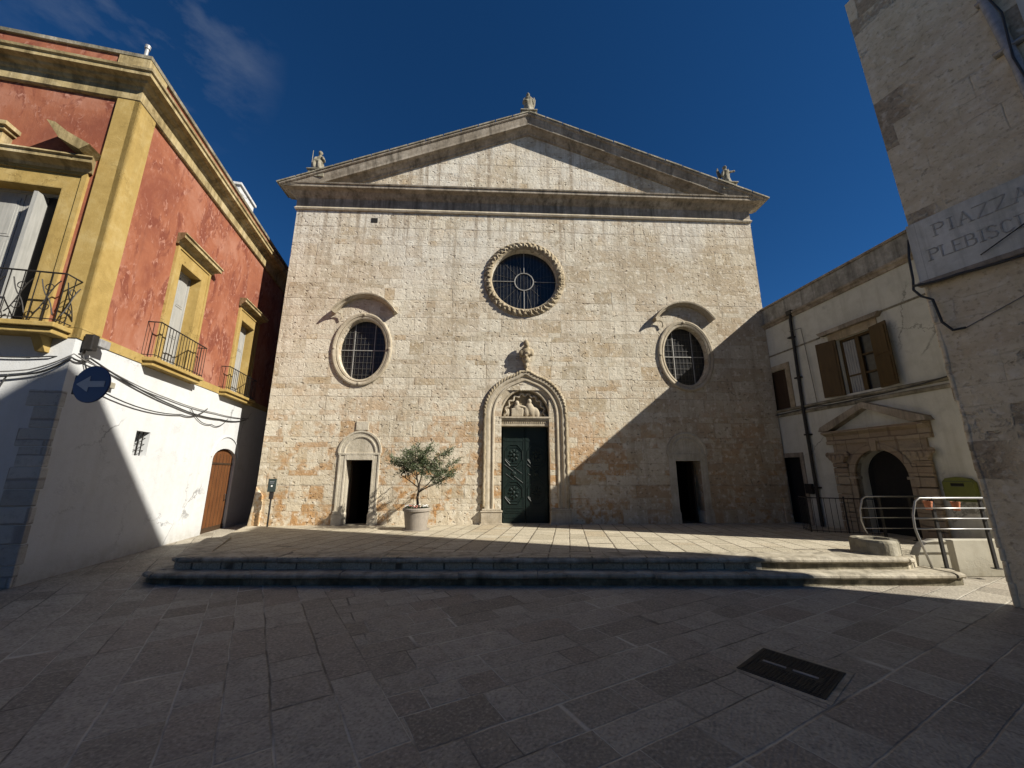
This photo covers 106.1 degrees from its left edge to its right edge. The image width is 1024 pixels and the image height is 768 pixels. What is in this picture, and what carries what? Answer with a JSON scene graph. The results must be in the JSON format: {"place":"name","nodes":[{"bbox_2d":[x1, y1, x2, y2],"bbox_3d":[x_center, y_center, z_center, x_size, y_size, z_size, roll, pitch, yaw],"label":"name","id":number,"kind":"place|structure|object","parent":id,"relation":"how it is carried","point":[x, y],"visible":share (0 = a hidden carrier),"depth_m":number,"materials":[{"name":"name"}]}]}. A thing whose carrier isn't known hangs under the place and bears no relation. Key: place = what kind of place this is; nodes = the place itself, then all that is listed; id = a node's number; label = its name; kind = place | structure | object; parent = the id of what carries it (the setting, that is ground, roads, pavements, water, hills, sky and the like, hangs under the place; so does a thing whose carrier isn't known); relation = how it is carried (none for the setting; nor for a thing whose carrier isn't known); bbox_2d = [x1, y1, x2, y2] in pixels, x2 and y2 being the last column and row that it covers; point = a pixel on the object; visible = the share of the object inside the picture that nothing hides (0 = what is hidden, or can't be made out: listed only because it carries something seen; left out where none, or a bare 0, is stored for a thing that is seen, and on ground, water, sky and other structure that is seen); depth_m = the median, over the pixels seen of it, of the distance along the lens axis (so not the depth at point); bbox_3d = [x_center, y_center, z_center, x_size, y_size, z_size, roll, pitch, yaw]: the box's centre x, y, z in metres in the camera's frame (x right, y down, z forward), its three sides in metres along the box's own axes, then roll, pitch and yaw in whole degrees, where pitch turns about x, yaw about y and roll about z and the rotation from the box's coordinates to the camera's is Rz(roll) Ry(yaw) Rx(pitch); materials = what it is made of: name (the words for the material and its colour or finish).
{"place":"outdoors","nodes":[
{"label":"outdoors","id":0,"kind":"place"},
{"bbox_2d":[0,0,907,307],"label":"sky","id":1,"kind":"structure","parent":0,"point":[774,93],"materials":[{"name":"blue"}]},
{"bbox_2d":[0,499,1023,767],"bbox_3d":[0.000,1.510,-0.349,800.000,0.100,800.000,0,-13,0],"label":"ground","id":2,"kind":"structure","parent":0,"point":[118,663],"depth_m":3.12,"materials":[{"name":"grey stone"}]},
{"bbox_2d":[0,26,288,588],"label":"palazzo","id":3,"kind":"structure","parent":2,"relation":"on","point":[133,233],"depth_m":6.80,"materials":[{"name":"red paint"}]},
{"bbox_2d":[0,352,82,357],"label":"cable","id":4,"kind":"object","parent":3,"relation":"attached to","point":[29,356],"visible":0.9,"depth_m":5.69,"materials":[{"name":"black rubber"}]},
{"bbox_2d":[0,119,100,352],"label":"french window","id":5,"kind":"structure","parent":3,"relation":"in","point":[42,191],"depth_m":6.19,"materials":[{"name":"paint"}]},
{"bbox_2d":[71,366,110,402],"bbox_3d":[-6.040,0.011,5.473,0.751,0.536,0.165,-4,-14,17],"label":"traffic sign","id":6,"kind":"object","parent":3,"relation":"attached to","point":[91,384],"visible":1,"depth_m":5.42,"materials":[{"name":"blue metal"}]},
{"bbox_2d":[80,334,110,353],"bbox_3d":[-6.661,-0.601,6.154,0.180,0.300,0.330,3,-13,-13],"label":"wall lamp","id":7,"kind":"object","parent":3,"relation":"attached to","point":[92,342],"visible":1,"depth_m":6.04,"materials":[{"name":"metal"}]},
{"bbox_2d":[109,382,115,388],"bbox_3d":[-6.828,0.014,6.505,0.090,0.100,0.200,3,-13,-13],"label":"junction box","id":8,"kind":"object","parent":3,"relation":"attached to","point":[112,386],"visible":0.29,"depth_m":6.55,"materials":[{"name":"beige plastic"}]},
{"bbox_2d":[0,357,244,421],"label":"cable","id":9,"kind":"object","parent":3,"relation":"attached to","point":[68,359],"visible":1,"depth_m":6.34,"materials":[{"name":"black rubber"}]},
{"bbox_2d":[0,353,248,418],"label":"cable","id":10,"kind":"object","parent":3,"relation":"attached to","point":[116,374],"visible":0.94,"depth_m":6.23,"materials":[{"name":"black rubber"}]},
{"bbox_2d":[134,431,145,455],"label":"small window","id":11,"kind":"structure","parent":3,"relation":"in","point":[138,437],"depth_m":7.43,"materials":[{"name":"metal"}]},
{"bbox_2d":[82,354,207,416],"bbox_3d":[-7.107,0.256,7.740,0.052,0.625,3.794,3,-13,-13],"label":"cable","id":12,"kind":"object","parent":3,"relation":"attached to","point":[137,406],"visible":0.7,"depth_m":7.20,"materials":[{"name":"black rubber"}]},
{"bbox_2d":[141,232,223,383],"bbox_3d":[-7.230,-1.635,8.431,0.500,3.000,1.795,3,-13,-13],"label":"french window","id":13,"kind":"structure","parent":3,"relation":"in","point":[180,324],"depth_m":8.60,"materials":[{"name":"paint"}]},
{"bbox_2d":[190,408,227,426],"bbox_3d":[-7.590,0.890,9.682,0.018,0.292,1.809,3,-13,-13],"label":"cable","id":14,"kind":"object","parent":3,"relation":"attached to","point":[207,424],"visible":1,"depth_m":9.54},
{"bbox_2d":[200,436,238,533],"bbox_3d":[-7.939,2.702,10.403,0.175,2.575,1.508,3,-13,-13],"label":"plank door","id":15,"kind":"structure","parent":3,"relation":"in","point":[212,520],"depth_m":10.41,"materials":[{"name":"brown wood"}]},
{"bbox_2d":[218,297,268,405],"bbox_3d":[-7.907,-0.934,11.247,0.480,2.900,1.915,3,-13,-13],"label":"french window","id":16,"kind":"structure","parent":3,"relation":"in","point":[249,318],"depth_m":11.50,"materials":[{"name":"paint"}]},
{"bbox_2d":[173,521,923,569],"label":"terrace","id":17,"kind":"structure","parent":2,"relation":"on","point":[691,536],"depth_m":7.48,"materials":[{"name":"beige stone"}]},
{"bbox_2d":[266,479,276,526],"bbox_3d":[-6.389,3.141,10.180,0.210,1.240,0.100,1,-13,-3],"label":"information post","id":18,"kind":"object","parent":17,"relation":"on","point":[271,488],"visible":0.96,"depth_m":10.21,"materials":[{"name":"metal"}]},
{"bbox_2d":[402,507,430,531],"bbox_3d":[-2.330,3.284,9.382,0.680,0.525,0.680,0,-13,0],"label":"planter","id":19,"kind":"object","parent":17,"relation":"on","point":[415,520],"visible":0.93,"depth_m":9.14,"materials":[{"name":"ceramic"}]},
{"bbox_2d":[385,440,461,507],"bbox_3d":[-2.225,2.241,9.555,2.052,1.762,1.719,0,-13,0],"label":"olive tree","id":20,"kind":"object","parent":19,"relation":"in","point":[421,460],"visible":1,"depth_m":9.50,"materials":[{"name":"green plant"}]},
{"bbox_2d":[247,108,794,525],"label":"church","id":21,"kind":"structure","parent":17,"relation":"on","point":[531,315],"depth_m":11.77,"materials":[{"name":"stone"}]},
{"bbox_2d":[311,150,325,167],"bbox_3d":[-6.280,-7.266,12.563,0.434,0.796,0.404,1,-13,-3],"label":"statue","id":22,"kind":"object","parent":21,"relation":"on","point":[319,161],"visible":0.72,"depth_m":12.43,"materials":[{"name":"stone"}]},
{"bbox_2d":[330,292,397,385],"bbox_3d":[-4.463,-1.330,11.576,1.958,2.880,0.550,1,-13,-3],"label":"oval window","id":23,"kind":"structure","parent":21,"relation":"in","point":[364,347],"depth_m":11.60,"materials":[{"name":"stone"}]},
{"bbox_2d":[484,242,564,316],"bbox_3d":[0.390,-3.315,12.312,2.590,2.590,0.415,1,-13,-3],"label":"rose window","id":24,"kind":"structure","parent":21,"relation":"in","point":[524,282],"depth_m":12.37,"materials":[{"name":"stone"}]},
{"bbox_2d":[522,93,535,108],"bbox_3d":[0.586,-9.828,13.500,0.436,0.866,0.401,-3,-13,13],"label":"statue","id":25,"kind":"object","parent":21,"relation":"on","point":[528,101],"visible":0.73,"depth_m":13.38,"materials":[{"name":"stone"}]},
{"bbox_2d":[652,301,714,391],"bbox_3d":[5.366,-1.160,12.001,1.958,2.880,0.550,1,-13,-3],"label":"oval window","id":26,"kind":"structure","parent":21,"relation":"in","point":[681,360],"depth_m":12.03,"materials":[{"name":"stone"}]},
{"bbox_2d":[716,166,734,180],"bbox_3d":[7.363,-7.148,13.201,0.571,0.760,0.305,1,-13,-3],"label":"statue","id":27,"kind":"object","parent":21,"relation":"on","point":[724,174],"visible":0.69,"depth_m":13.14,"materials":[{"name":"stone"}]},
{"bbox_2d":[798,496,882,533],"bbox_3d":[7.646,3.051,8.991,1.401,0.840,0.523,-6,-14,24],"label":"iron railing","id":28,"kind":"object","parent":17,"relation":"on","point":[808,514],"visible":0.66,"depth_m":8.84,"materials":[{"name":"black metal"}]},
{"bbox_2d":[848,535,902,555],"bbox_3d":[5.925,2.636,6.282,0.631,0.240,0.631,0,-13,0],"label":"stone drum","id":29,"kind":"object","parent":17,"relation":"on","point":[877,545],"visible":0.98,"depth_m":6.09,"materials":[{"name":"stone"}]},
{"bbox_2d":[859,496,929,540],"bbox_3d":[7.560,2.660,7.629,1.380,0.862,0.096,0,-13,0],"label":"handrail","id":30,"kind":"object","parent":17,"relation":"on","point":[882,517],"visible":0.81,"depth_m":7.63,"materials":[{"name":"metal"}]},
{"bbox_2d":[142,562,965,579],"bbox_3d":[0.470,2.942,5.998,12.527,0.204,0.904,0,-13,0],"label":"step","id":31,"kind":"object","parent":2,"relation":"on","point":[165,570],"visible":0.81,"depth_m":5.62,"materials":[{"name":"stone"}]},
{"bbox_2d":[172,536,915,563],"bbox_3d":[0.066,3.036,6.818,12.426,0.351,2.102,0,-13,0],"label":"step","id":32,"kind":"object","parent":31,"relation":"on","point":[204,549],"visible":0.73,"depth_m":5.89,"materials":[{"name":"stone"}]},
{"bbox_2d":[911,497,1003,569],"bbox_3d":[6.905,2.328,6.043,1.230,1.069,0.096,0,-13,0],"label":"handrail","id":33,"kind":"object","parent":31,"relation":"on","point":[938,529],"visible":0.83,"depth_m":6.03,"materials":[{"name":"metal"}]},
{"bbox_2d":[922,498,932,509],"bbox_3d":[6.662,1.914,6.165,0.116,0.195,0.122,12,-17,-41],"label":"hanging pot","id":34,"kind":"object","parent":33,"relation":"hanging from","point":[927,504],"visible":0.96,"depth_m":6.13,"materials":[{"name":"ceramic"}]},
{"bbox_2d":[950,499,961,510],"bbox_3d":[7.103,1.923,6.164,0.122,0.195,0.116,-6,-14,24],"label":"hanging pot","id":35,"kind":"object","parent":33,"relation":"hanging from","point":[954,504],"visible":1,"depth_m":6.13,"materials":[{"name":"ceramic"}]},
{"bbox_2d":[146,578,963,585],"bbox_3d":[0.465,2.967,5.930,12.441,0.125,0.662,0,-13,0],"label":"step riser","id":36,"kind":"object","parent":2,"relation":"on","point":[562,582],"visible":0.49,"depth_m":5.62,"materials":[{"name":"stone"}]},
{"bbox_2d":[729,645,853,705],"bbox_3d":[2.305,2.368,3.189,0.690,0.018,0.690,10,-17,-38],"label":"manhole cover","id":37,"kind":"object","parent":2,"relation":"on","point":[826,684],"visible":1,"depth_m":3.13,"materials":[{"name":"metal"}]},
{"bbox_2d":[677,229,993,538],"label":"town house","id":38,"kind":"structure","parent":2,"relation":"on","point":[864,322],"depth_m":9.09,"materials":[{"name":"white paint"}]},
{"bbox_2d":[771,362,795,409],"bbox_3d":[8.088,0.127,11.662,0.125,1.360,1.070,2,-13,-7],"label":"closed window","id":39,"kind":"structure","parent":38,"relation":"in","point":[782,380],"depth_m":11.51,"materials":[{"name":"brown wood"}]},
{"bbox_2d":[784,452,814,524],"bbox_3d":[8.153,3.014,10.965,0.240,2.060,0.940,2,-13,-7],"label":"side doorway","id":40,"kind":"structure","parent":38,"relation":"in","point":[795,466],"depth_m":11.04,"materials":[{"name":"stone"}]},
{"bbox_2d":[789,328,817,402],"bbox_3d":[8.110,-0.502,10.735,0.026,2.208,0.450,3,-13,-12],"label":"cable","id":41,"kind":"object","parent":38,"relation":"attached to","point":[808,362],"visible":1,"depth_m":10.57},
{"bbox_2d":[804,484,814,493],"bbox_3d":[8.060,2.840,10.436,0.098,0.260,0.200,2,-13,-7],"label":"meter box","id":42,"kind":"object","parent":38,"relation":"attached to","point":[809,488],"visible":0.98,"depth_m":10.38,"materials":[{"name":"metal"}]},
{"bbox_2d":[815,310,899,397],"bbox_3d":[8.341,-0.661,9.316,0.314,1.720,1.752,2,-13,-7],"label":"shuttered window","id":43,"kind":"structure","parent":38,"relation":"in","point":[868,358],"depth_m":9.36,"materials":[{"name":"wood"}]},
{"bbox_2d":[776,376,946,415],"bbox_3d":[8.149,0.491,9.966,0.028,0.177,5.302,2,-13,-7],"label":"cable","id":44,"kind":"object","parent":38,"relation":"attached to","point":[869,396],"visible":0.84,"depth_m":8.82,"materials":[{"name":"black rubber"}]},
{"bbox_2d":[942,477,980,501],"bbox_3d":[8.444,1.977,7.251,0.108,0.450,0.480,2,-13,-7],"label":"letter box","id":45,"kind":"object","parent":38,"relation":"attached to","point":[959,487],"visible":0.95,"depth_m":7.21,"materials":[{"name":"green metal"}]},
{"bbox_2d":[761,563,912,569],"bbox_3d":[-0.049,2.905,6.070,12.434,0.270,1.716,-2,-13,7],"label":"step riser","id":46,"kind":"object","parent":2,"relation":"on","point":[874,566],"visible":0.11,"depth_m":5.86,"materials":[{"name":"stone"}]},
{"bbox_2d":[844,0,1023,607],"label":"stone building","id":47,"kind":"structure","parent":2,"relation":"on","point":[945,80],"depth_m":5.37,"materials":[{"name":"stone"}]},
{"bbox_2d":[907,240,965,330],"bbox_3d":[6.126,-1.489,5.633,0.112,1.568,0.408,6,-14,-23],"label":"cable","id":48,"kind":"object","parent":47,"relation":"attached to","point":[925,297],"visible":1,"depth_m":5.67,"materials":[{"name":"black rubber"}]},
{"bbox_2d":[905,175,1023,281],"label":"street plaque","id":49,"kind":"object","parent":47,"relation":"attached to","point":[966,233],"visible":0.99,"depth_m":5.31,"materials":[{"name":"stone"}]},
{"bbox_2d":[913,253,1023,286],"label":"cable","id":50,"kind":"object","parent":47,"relation":"attached to","point":[972,270],"visible":1,"depth_m":5.22,"materials":[{"name":"black rubber"}]},
{"bbox_2d":[966,295,1023,327],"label":"cable","id":51,"kind":"object","parent":47,"relation":"attached to","point":[995,311],"visible":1,"depth_m":5.06,"materials":[{"name":"black rubber"}]},
{"bbox_2d":[980,223,1023,254],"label":"cable","id":52,"kind":"object","parent":47,"relation":"attached to","point":[1002,239],"visible":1,"depth_m":5.00,"materials":[{"name":"black rubber"}]},
{"bbox_2d":[988,0,1023,76],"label":"cable","id":53,"kind":"object","parent":47,"relation":"attached to","point":[1001,12],"visible":1,"depth_m":5.08,"materials":[{"name":"black rubber"}]},
{"bbox_2d":[910,539,1004,576],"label":"ramp wall","id":54,"kind":"structure","parent":2,"relation":"on","point":[970,557],"depth_m":6.14,"materials":[{"name":"beige stone"}]}
]}

